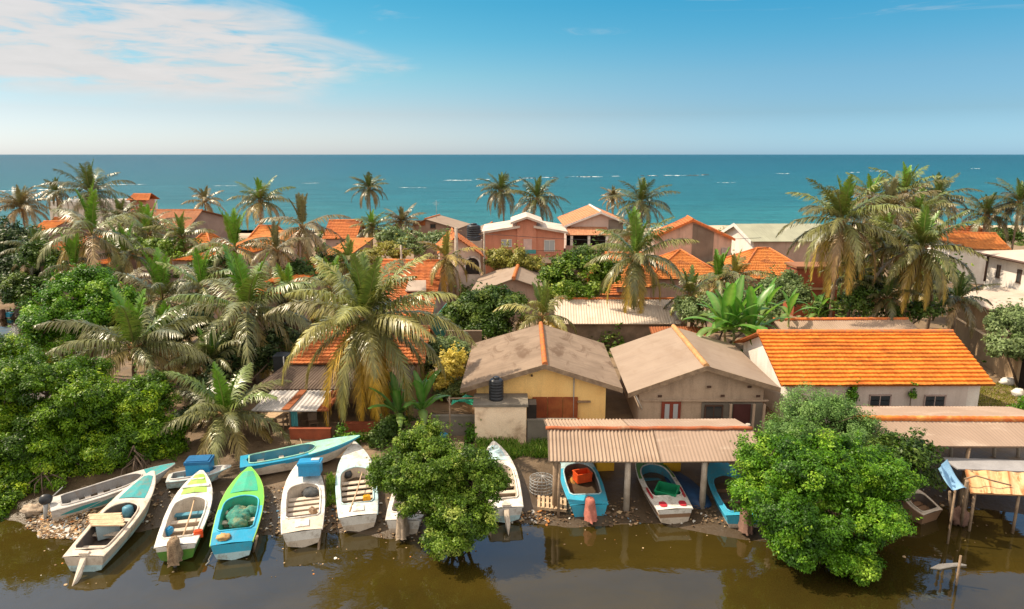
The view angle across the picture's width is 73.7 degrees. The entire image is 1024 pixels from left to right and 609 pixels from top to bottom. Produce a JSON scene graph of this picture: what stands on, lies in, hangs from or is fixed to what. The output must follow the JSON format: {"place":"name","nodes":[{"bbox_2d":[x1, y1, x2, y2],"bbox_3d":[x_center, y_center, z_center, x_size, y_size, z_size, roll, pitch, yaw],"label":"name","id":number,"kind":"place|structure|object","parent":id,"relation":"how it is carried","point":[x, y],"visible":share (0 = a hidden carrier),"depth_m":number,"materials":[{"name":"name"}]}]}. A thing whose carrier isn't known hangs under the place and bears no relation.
{"place":"outdoors","nodes":[
{"label":"outdoors","id":0,"kind":"place"},
{"bbox_2d":[473,436,547,460],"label":"grass","id":1,"kind":"structure","parent":0,"point":[536,448],"depth_m":35.75,"materials":[{"name":"green plant"}]},
{"bbox_2d":[0,318,1023,608],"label":"lagoon water","id":2,"kind":"structure","parent":0,"point":[530,566],"depth_m":26.63,"materials":[{"name":"liquid"}]},
{"bbox_2d":[62,471,155,585],"bbox_3d":[-16.814,9.347,29.053,1.838,1.146,6.964,-1,16,-2],"label":"fishing boat","id":3,"kind":"object","parent":2,"relation":"on","point":[87,551],"visible":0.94,"depth_m":28.36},
{"bbox_2d":[153,470,212,567],"bbox_3d":[-14.003,9.210,29.562,1.818,1.292,6.209,-3,16,-13],"label":"fishing boat","id":4,"kind":"object","parent":2,"relation":"on","point":[174,548],"visible":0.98,"depth_m":29.39,"materials":[{"name":"white wood"}]},
{"bbox_2d":[209,467,264,559],"bbox_3d":[-11.888,9.028,30.070,1.917,1.126,5.632,-3,17,-13],"label":"fishing boat","id":5,"kind":"object","parent":2,"relation":"on","point":[245,488],"visible":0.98,"depth_m":29.34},
{"bbox_2d":[280,464,324,547],"bbox_3d":[-9.468,8.827,31.085,1.898,1.121,5.929,-3,16,-15],"label":"fishing boat","id":6,"kind":"object","parent":2,"relation":"on","point":[301,526],"visible":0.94,"depth_m":30.00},
{"bbox_2d":[385,494,423,540],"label":"fishing boat","id":7,"kind":"object","parent":2,"relation":"on","point":[401,528],"visible":0.41,"depth_m":29.25,"materials":[{"name":"white wood"}]},
{"bbox_2d":[487,441,523,535],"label":"fishing boat","id":8,"kind":"object","parent":2,"relation":"on","point":[510,510],"visible":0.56,"depth_m":31.30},
{"bbox_2d":[561,463,608,524],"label":"fishing boat","id":9,"kind":"object","parent":2,"relation":"on","point":[586,508],"visible":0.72,"depth_m":30.92,"materials":[{"name":"blue wood"}]},
{"bbox_2d":[635,463,692,523],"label":"fishing boat","id":10,"kind":"object","parent":2,"relation":"on","point":[658,503],"visible":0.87,"depth_m":30.81,"materials":[{"name":"white wood"}]},
{"bbox_2d":[707,463,758,535],"bbox_3d":[10.109,8.824,31.566,1.868,1.292,5.615,0,15,1],"label":"fishing boat","id":11,"kind":"object","parent":2,"relation":"on","point":[717,473],"visible":0.56,"depth_m":31.06,"materials":[{"name":"blue wood"}]},
{"bbox_2d":[903,489,942,523],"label":"fishing boat","id":12,"kind":"object","parent":2,"relation":"on","point":[926,507],"visible":0.71,"depth_m":30.55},
{"bbox_2d":[0,155,1023,229],"bbox_3d":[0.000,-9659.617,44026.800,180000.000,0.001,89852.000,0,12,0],"label":"sea","id":13,"kind":"structure","parent":0,"point":[757,189],"depth_m":464.00,"materials":[{"name":"liquid"}]},
{"bbox_2d":[0,225,1023,540],"bbox_3d":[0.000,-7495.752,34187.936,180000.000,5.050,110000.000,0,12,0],"label":"ground","id":14,"kind":"structure","parent":0,"point":[616,407],"depth_m":33.31,"materials":[{"name":"soil"}]},
{"bbox_2d":[0,184,58,227],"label":"coconut palm","id":15,"kind":"object","parent":14,"relation":"on","point":[25,209],"visible":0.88,"depth_m":96.75,"materials":[{"name":"green plant"}]},
{"bbox_2d":[0,215,63,303],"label":"tree","id":16,"kind":"object","parent":14,"relation":"on","point":[13,231],"visible":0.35,"depth_m":70.46,"materials":[{"name":"green plant"}]},
{"bbox_2d":[0,239,72,307],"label":"tree","id":17,"kind":"object","parent":14,"relation":"on","point":[15,287],"visible":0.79,"depth_m":60.36,"materials":[{"name":"green plant"}]},
{"bbox_2d":[25,508,96,540],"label":"litter","id":18,"kind":"object","parent":14,"relation":"on","point":[52,528],"visible":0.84,"depth_m":29.75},
{"bbox_2d":[0,319,128,521],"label":"mangrove tree","id":19,"kind":"object","parent":14,"relation":"on","point":[44,434],"visible":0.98,"depth_m":33.16,"materials":[{"name":"green plant"}]},
{"bbox_2d":[9,259,142,362],"bbox_3d":[-29.054,1.521,45.658,6.558,8.818,7.641,9,15,35],"label":"mangrove tree","id":20,"kind":"object","parent":14,"relation":"on","point":[87,287],"visible":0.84,"depth_m":44.68,"materials":[{"name":"green plant"}]},
{"bbox_2d":[39,158,135,229],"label":"coconut palm","id":21,"kind":"object","parent":14,"relation":"on","point":[88,179],"visible":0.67,"depth_m":97.80,"materials":[{"name":"green plant"}]},
{"bbox_2d":[29,178,151,283],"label":"coconut palm","id":22,"kind":"object","parent":14,"relation":"on","point":[90,217],"visible":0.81,"depth_m":59.34,"materials":[{"name":"green plant"}]},
{"bbox_2d":[39,463,175,520],"bbox_3d":[-18.577,8.555,31.694,5.546,1.416,1.668,-12,17,-35],"label":"fishing boat","id":23,"kind":"object","parent":14,"relation":"on","point":[65,504],"visible":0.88,"depth_m":31.09,"materials":[{"name":"white plastic"}]},
{"bbox_2d":[78,223,164,285],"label":"coconut palm","id":24,"kind":"object","parent":14,"relation":"on","point":[125,254],"visible":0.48,"depth_m":61.93,"materials":[{"name":"green plant"}]},
{"bbox_2d":[31,285,216,410],"bbox_3d":[-22.211,2.788,40.868,9.754,7.918,8.537,0,12,0],"label":"coconut palm","id":25,"kind":"object","parent":14,"relation":"on","point":[150,351],"visible":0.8,"depth_m":39.67,"materials":[{"name":"green plant"}]},
{"bbox_2d":[72,363,191,475],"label":"mangrove tree","id":26,"kind":"object","parent":14,"relation":"on","point":[140,417],"visible":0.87,"depth_m":34.53,"materials":[{"name":"green plant"}]},
{"bbox_2d":[103,201,191,284],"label":"coconut palm","id":27,"kind":"object","parent":14,"relation":"on","point":[137,229],"visible":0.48,"depth_m":75.53,"materials":[{"name":"green plant"}]},
{"bbox_2d":[100,229,228,292],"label":"bush","id":28,"kind":"object","parent":14,"relation":"on","point":[165,245],"visible":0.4,"depth_m":72.41,"materials":[{"name":"green plant"}]},
{"bbox_2d":[110,246,222,340],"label":"coconut palm","id":29,"kind":"object","parent":14,"relation":"on","point":[159,275],"visible":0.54,"depth_m":50.51,"materials":[{"name":"green plant"}]},
{"bbox_2d":[121,209,236,263],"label":"house","id":30,"kind":"structure","parent":14,"relation":"on","point":[214,221],"depth_m":100.18,"materials":[{"name":"paint"}]},
{"bbox_2d":[142,211,217,266],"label":"coconut palm","id":31,"kind":"object","parent":14,"relation":"on","point":[180,231],"visible":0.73,"depth_m":73.62,"materials":[{"name":"green plant"}]},
{"bbox_2d":[155,248,236,318],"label":"coconut palm","id":32,"kind":"object","parent":14,"relation":"on","point":[200,262],"visible":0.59,"depth_m":49.40,"materials":[{"name":"green plant"}]},
{"bbox_2d":[108,301,303,376],"bbox_3d":[-21.448,2.696,46.089,15.731,5.784,5.774,2,13,8],"label":"bush","id":33,"kind":"object","parent":14,"relation":"on","point":[294,336],"visible":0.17,"depth_m":45.09,"materials":[{"name":"green plant"}]},
{"bbox_2d":[163,325,257,396],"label":"coconut palm","id":34,"kind":"object","parent":14,"relation":"on","point":[210,350],"visible":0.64,"depth_m":41.52,"materials":[{"name":"green plant"}]},
{"bbox_2d":[154,361,291,465],"bbox_3d":[-15.235,6.227,36.532,6.690,6.361,7.245,-3,13,-14],"label":"coconut palm","id":35,"kind":"object","parent":14,"relation":"on","point":[223,399],"visible":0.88,"depth_m":35.80,"materials":[{"name":"green plant"}]},
{"bbox_2d":[170,328,284,428],"bbox_3d":[-17.440,4.435,41.264,4.032,5.204,8.685,6,14,25],"label":"bush","id":36,"kind":"object","parent":14,"relation":"on","point":[266,353],"visible":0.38,"depth_m":41.90,"materials":[{"name":"green plant"}]},
{"bbox_2d":[186,207,284,313],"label":"coconut palm","id":37,"kind":"object","parent":14,"relation":"on","point":[232,222],"visible":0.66,"depth_m":63.72,"materials":[{"name":"green plant"}]},
{"bbox_2d":[172,230,300,318],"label":"house","id":38,"kind":"structure","parent":14,"relation":"on","point":[185,260],"depth_m":69.54,"materials":[{"name":"orange tile"}]},
{"bbox_2d":[156,244,322,384],"bbox_3d":[-17.282,1.302,45.162,10.692,10.567,10.412,11,17,42],"label":"coconut palm","id":39,"kind":"object","parent":14,"relation":"on","point":[246,284],"visible":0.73,"depth_m":43.56,"materials":[{"name":"green plant"}]},
{"bbox_2d":[227,175,295,229],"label":"coconut palm","id":40,"kind":"object","parent":14,"relation":"on","point":[259,195],"visible":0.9,"depth_m":90.54,"materials":[{"name":"green plant"}]},
{"bbox_2d":[187,237,359,305],"bbox_3d":[-19.977,-2.065,63.200,14.162,7.662,14.564,11,17,41],"label":"bush","id":41,"kind":"object","parent":14,"relation":"on","point":[301,268],"visible":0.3,"depth_m":61.28,"materials":[{"name":"green plant"}]},
{"bbox_2d":[242,220,307,281],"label":"coconut palm","id":42,"kind":"object","parent":14,"relation":"on","point":[274,253],"visible":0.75,"depth_m":60.04,"materials":[{"name":"green plant"}]},
{"bbox_2d":[240,435,359,474],"bbox_3d":[-10.474,7.535,34.118,5.769,1.121,1.569,-6,14,-19],"label":"fishing boat","id":43,"kind":"object","parent":14,"relation":"on","point":[275,460],"visible":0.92,"depth_m":33.94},
{"bbox_2d":[255,193,350,261],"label":"coconut palm","id":44,"kind":"object","parent":14,"relation":"on","point":[306,246],"visible":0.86,"depth_m":65.55,"materials":[{"name":"green plant"}]},
{"bbox_2d":[251,325,435,433],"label":"house","id":45,"kind":"structure","parent":14,"relation":"on","point":[300,398],"depth_m":40.27,"materials":[{"name":"tile"}]},
{"bbox_2d":[322,219,366,249],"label":"house","id":46,"kind":"structure","parent":14,"relation":"on","point":[342,228],"depth_m":91.77,"materials":[{"name":"tile"}]},
{"bbox_2d":[141,481,550,538],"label":"litter","id":47,"kind":"object","parent":14,"relation":"on","point":[212,517],"visible":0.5,"depth_m":30.50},
{"bbox_2d":[335,441,377,531],"bbox_3d":[-7.396,8.465,32.453,1.917,1.121,6.422,-3,16,-14],"label":"fishing boat","id":48,"kind":"object","parent":14,"relation":"on","point":[354,460],"visible":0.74,"depth_m":31.33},
{"bbox_2d":[264,252,477,425],"bbox_3d":[-7.897,2.103,38.108,10.114,10.301,11.769,-7,14,-30],"label":"coconut palm","id":49,"kind":"object","parent":14,"relation":"on","point":[369,344],"visible":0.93,"depth_m":37.05,"materials":[{"name":"green plant"}]},
{"bbox_2d":[360,407,440,449],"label":"bush","id":50,"kind":"object","parent":14,"relation":"on","point":[383,431],"visible":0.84,"depth_m":36.17,"materials":[{"name":"green plant"}]},
{"bbox_2d":[374,219,449,256],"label":"bush","id":51,"kind":"object","parent":14,"relation":"on","point":[389,233],"visible":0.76,"depth_m":81.00,"materials":[{"name":"green plant"}]},
{"bbox_2d":[379,259,447,324],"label":"house","id":52,"kind":"structure","parent":14,"relation":"on","point":[422,273],"depth_m":60.90,"materials":[{"name":"tile"}]},
{"bbox_2d":[392,369,449,425],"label":"banana plant","id":53,"kind":"object","parent":14,"relation":"on","point":[423,387],"visible":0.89,"depth_m":37.60,"materials":[{"name":"green plant"}]},
{"bbox_2d":[358,413,514,561],"bbox_3d":[-2.998,7.721,28.463,6.471,5.915,4.380,10,16,38],"label":"tree","id":54,"kind":"object","parent":14,"relation":"on","point":[438,480],"visible":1,"depth_m":27.50,"materials":[{"name":"green plant"}]},
{"bbox_2d":[412,207,469,258],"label":"house","id":55,"kind":"structure","parent":14,"relation":"on","point":[434,222],"depth_m":94.98,"materials":[{"name":"tile"}]},
{"bbox_2d":[409,229,486,304],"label":"coconut palm","id":56,"kind":"object","parent":14,"relation":"on","point":[448,270],"visible":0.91,"depth_m":60.11,"materials":[{"name":"green plant"}]},
{"bbox_2d":[425,341,470,390],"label":"shrub","id":57,"kind":"object","parent":14,"relation":"on","point":[452,363],"visible":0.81,"depth_m":42.55,"materials":[{"name":"yellow plant"}]},
{"bbox_2d":[423,328,476,400],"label":"shrub","id":58,"kind":"object","parent":14,"relation":"on","point":[452,390],"visible":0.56,"depth_m":44.86,"materials":[{"name":"yellow plant"}]},
{"bbox_2d":[436,228,483,291],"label":"house","id":59,"kind":"structure","parent":14,"relation":"on","point":[474,275],"depth_m":71.68,"materials":[{"name":"orange ceramic"}]},
{"bbox_2d":[437,281,531,339],"bbox_3d":[-2.140,1.083,52.645,7.537,5.991,6.219,0,12,0],"label":"bush","id":60,"kind":"object","parent":14,"relation":"on","point":[475,308],"visible":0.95,"depth_m":51.81,"materials":[{"name":"green plant"}]},
{"bbox_2d":[447,393,536,442],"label":"outbuilding","id":61,"kind":"structure","parent":14,"relation":"on","point":[505,417],"depth_m":36.53,"materials":[{"name":"white paint"}]},
{"bbox_2d":[475,172,523,220],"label":"coconut palm","id":62,"kind":"object","parent":14,"relation":"on","point":[501,187],"visible":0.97,"depth_m":114.01,"materials":[{"name":"green plant"}]},
{"bbox_2d":[471,263,542,316],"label":"house","id":63,"kind":"structure","parent":14,"relation":"on","point":[516,278],"depth_m":65.17,"materials":[{"name":"tile"}]},
{"bbox_2d":[483,240,544,271],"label":"tree","id":64,"kind":"object","parent":14,"relation":"on","point":[502,257],"visible":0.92,"depth_m":71.41,"materials":[{"name":"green plant"}]},
{"bbox_2d":[5,226,1023,373],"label":"undergrowth","id":65,"kind":"object","parent":14,"relation":"on","point":[58,359],"visible":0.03,"depth_m":61.50,"materials":[{"name":"green plant"}]},
{"bbox_2d":[481,212,567,273],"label":"house","id":66,"kind":"structure","parent":14,"relation":"on","point":[530,226],"depth_m":84.19,"materials":[{"name":"paint"}]},
{"bbox_2d":[493,279,576,334],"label":"coconut palm","id":67,"kind":"object","parent":14,"relation":"on","point":[544,302],"visible":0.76,"depth_m":49.47,"materials":[{"name":"green plant"}]},
{"bbox_2d":[503,176,570,222],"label":"coconut palm","id":68,"kind":"object","parent":14,"relation":"on","point":[537,191],"visible":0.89,"depth_m":102.31,"materials":[{"name":"green plant"}]},
{"bbox_2d":[460,321,622,427],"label":"house","id":69,"kind":"structure","parent":14,"relation":"on","point":[555,372],"depth_m":38.45,"materials":[{"name":"concrete"}]},
{"bbox_2d":[534,243,623,300],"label":"bush","id":70,"kind":"object","parent":14,"relation":"on","point":[563,278],"visible":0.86,"depth_m":57.85,"materials":[{"name":"green plant"}]},
{"bbox_2d":[557,204,627,270],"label":"house","id":71,"kind":"structure","parent":14,"relation":"on","point":[583,223],"depth_m":88.42,"materials":[{"name":"orange tile"}]},
{"bbox_2d":[554,297,681,348],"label":"house","id":72,"kind":"structure","parent":14,"relation":"on","point":[594,317],"depth_m":54.02,"materials":[{"name":"metal"}]},
{"bbox_2d":[583,212,699,314],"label":"coconut palm","id":73,"kind":"object","parent":14,"relation":"on","point":[634,281],"visible":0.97,"depth_m":53.88,"materials":[{"name":"green plant"}]},
{"bbox_2d":[603,177,680,251],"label":"coconut palm","id":74,"kind":"object","parent":14,"relation":"on","point":[642,194],"visible":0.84,"depth_m":98.18,"materials":[{"name":"green plant"}]},
{"bbox_2d":[544,418,756,517],"bbox_3d":[6.810,7.442,32.681,10.464,3.654,5.181,0,12,0],"label":"shed","id":75,"kind":"object","parent":14,"relation":"on","point":[628,442],"visible":0.96,"depth_m":31.31,"materials":[{"name":"brown metal"}]},
{"bbox_2d":[649,265,721,326],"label":"coconut palm","id":76,"kind":"object","parent":14,"relation":"on","point":[691,287],"visible":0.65,"depth_m":53.88,"materials":[{"name":"green plant"}]},
{"bbox_2d":[649,249,723,300],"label":"house","id":77,"kind":"structure","parent":14,"relation":"on","point":[680,259],"depth_m":71.00,"materials":[{"name":"orange tile"}]},
{"bbox_2d":[651,215,734,266],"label":"house","id":78,"kind":"structure","parent":14,"relation":"on","point":[710,239],"depth_m":78.60,"materials":[{"name":"orange"}]},
{"bbox_2d":[610,324,780,428],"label":"house","id":79,"kind":"structure","parent":14,"relation":"on","point":[673,371],"depth_m":38.23,"materials":[{"name":"concrete"}]},
{"bbox_2d":[680,244,756,332],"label":"coconut palm","id":80,"kind":"object","parent":14,"relation":"on","point":[718,264],"visible":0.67,"depth_m":57.49,"materials":[{"name":"green plant"}]},
{"bbox_2d":[669,280,787,342],"bbox_3d":[16.458,1.224,52.527,8.911,5.805,6.455,0,12,0],"label":"bush","id":81,"kind":"object","parent":14,"relation":"on","point":[687,307],"visible":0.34,"depth_m":50.99,"materials":[{"name":"green plant"}]},
{"bbox_2d":[683,275,791,344],"bbox_3d":[15.528,1.661,46.800,7.179,7.117,6.339,5,13,23],"label":"banana plant","id":82,"kind":"object","parent":14,"relation":"on","point":[728,309],"visible":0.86,"depth_m":46.25,"materials":[{"name":"green plant"}]},
{"bbox_2d":[710,247,793,304],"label":"house","id":83,"kind":"structure","parent":14,"relation":"on","point":[762,259],"depth_m":71.05,"materials":[{"name":"orange tile"}]},
{"bbox_2d":[721,223,829,261],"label":"house","id":84,"kind":"structure","parent":14,"relation":"on","point":[762,235],"depth_m":88.71,"materials":[{"name":"white paint"}]},
{"bbox_2d":[744,264,813,306],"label":"tree","id":85,"kind":"object","parent":14,"relation":"on","point":[788,281],"visible":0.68,"depth_m":56.24,"materials":[{"name":"green plant"}]},
{"bbox_2d":[783,262,840,315],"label":"house","id":86,"kind":"structure","parent":14,"relation":"on","point":[817,281],"depth_m":64.13,"materials":[{"name":"orange brick"}]},
{"bbox_2d":[753,370,886,452],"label":"tree","id":87,"kind":"object","parent":14,"relation":"on","point":[827,408],"visible":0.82,"depth_m":31.95,"materials":[{"name":"green plant"}]},
{"bbox_2d":[725,418,929,586],"bbox_3d":[12.737,7.892,27.957,8.121,6.446,6.475,0,12,0],"label":"bush","id":88,"kind":"object","parent":14,"relation":"on","point":[806,486],"visible":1,"depth_m":26.84,"materials":[{"name":"green plant"}]},
{"bbox_2d":[764,317,917,329],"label":"house","id":89,"kind":"structure","parent":14,"relation":"on","point":[800,323],"depth_m":48.71,"materials":[{"name":"concrete"}]},
{"bbox_2d":[775,174,913,316],"bbox_3d":[24.300,-2.605,50.652,8.918,13.980,9.675,0,12,0],"label":"coconut palm","id":90,"kind":"object","parent":14,"relation":"on","point":[841,234],"visible":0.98,"depth_m":49.28,"materials":[{"name":"green plant"}]},
{"bbox_2d":[734,329,995,422],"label":"house","id":91,"kind":"structure","parent":14,"relation":"on","point":[941,367],"depth_m":39.71,"materials":[{"name":"tile"}]},
{"bbox_2d":[801,272,954,323],"bbox_3d":[27.472,0.755,52.429,10.631,6.757,5.371,3,13,12],"label":"bush","id":92,"kind":"object","parent":14,"relation":"on","point":[857,300],"visible":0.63,"depth_m":50.60,"materials":[{"name":"green plant"}]},
{"bbox_2d":[849,273,923,320],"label":"coconut palm","id":93,"kind":"object","parent":14,"relation":"on","point":[888,301],"visible":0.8,"depth_m":50.60,"materials":[{"name":"green plant"}]},
{"bbox_2d":[850,174,941,288],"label":"coconut palm","id":94,"kind":"object","parent":14,"relation":"on","point":[902,199],"visible":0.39,"depth_m":56.87,"materials":[{"name":"green plant"}]},
{"bbox_2d":[853,211,942,293],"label":"tree","id":95,"kind":"object","parent":14,"relation":"on","point":[887,218],"visible":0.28,"depth_m":53.62,"materials":[{"name":"green plant"}]},
{"bbox_2d":[864,427,948,491],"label":"bush","id":96,"kind":"object","parent":14,"relation":"on","point":[917,452],"visible":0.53,"depth_m":29.57,"materials":[{"name":"green plant"}]},
{"bbox_2d":[868,162,954,214],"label":"coconut palm","id":97,"kind":"object","parent":14,"relation":"on","point":[908,176],"visible":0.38,"depth_m":76.20,"materials":[{"name":"green plant"}]},
{"bbox_2d":[857,204,987,316],"bbox_3d":[29.740,-1.433,50.306,8.119,11.869,7.696,-6,14,-25],"label":"coconut palm","id":98,"kind":"object","parent":14,"relation":"on","point":[917,253],"visible":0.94,"depth_m":48.76,"materials":[{"name":"green plant"}]},
{"bbox_2d":[841,406,1023,505],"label":"shed","id":99,"kind":"object","parent":14,"relation":"on","point":[970,427],"visible":0.78,"depth_m":32.65,"materials":[{"name":"brown metal"}]},
{"bbox_2d":[912,172,983,248],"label":"coconut palm","id":100,"kind":"object","parent":14,"relation":"on","point":[942,187],"visible":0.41,"depth_m":80.19,"materials":[{"name":"green plant"}]},
{"bbox_2d":[919,272,1001,338],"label":"coconut palm","id":101,"kind":"object","parent":14,"relation":"on","point":[956,299],"visible":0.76,"depth_m":50.47,"materials":[{"name":"green plant"}]},
{"bbox_2d":[926,231,1011,283],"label":"house","id":102,"kind":"structure","parent":14,"relation":"on","point":[984,241],"depth_m":81.03,"materials":[{"name":"paint"}]},
{"bbox_2d":[943,457,1023,533],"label":"canopy","id":103,"kind":"object","parent":14,"relation":"on","point":[1007,470],"visible":0.81,"depth_m":30.22,"materials":[{"name":"yellow wood"}]},
{"bbox_2d":[947,192,1020,243],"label":"coconut palm","id":104,"kind":"object","parent":14,"relation":"on","point":[985,209],"visible":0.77,"depth_m":90.73,"materials":[{"name":"green plant"}]},
{"bbox_2d":[950,317,1022,386],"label":"wall","id":105,"kind":"structure","parent":14,"relation":"on","point":[975,345],"depth_m":50.23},
{"bbox_2d":[957,287,1023,332],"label":"annex","id":106,"kind":"object","parent":14,"relation":"on","point":[996,296],"visible":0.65,"depth_m":60.64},
{"bbox_2d":[974,249,1023,291],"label":"house","id":107,"kind":"structure","parent":14,"relation":"on","point":[1004,268],"depth_m":63.93,"materials":[{"name":"white paint"}]},
{"bbox_2d":[978,178,1023,249],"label":"coconut palm","id":108,"kind":"object","parent":14,"relation":"on","point":[1018,196],"visible":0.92,"depth_m":89.25,"materials":[{"name":"green plant"}]},
{"bbox_2d":[981,298,1023,385],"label":"tree","id":109,"kind":"object","parent":14,"relation":"on","point":[998,321],"visible":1,"depth_m":44.51,"materials":[{"name":"green plant"}]},
{"bbox_2d":[0,0,1023,154],"label":"sky","id":110,"kind":"structure","parent":0,"point":[78,77],"materials":[{"name":"blue"}]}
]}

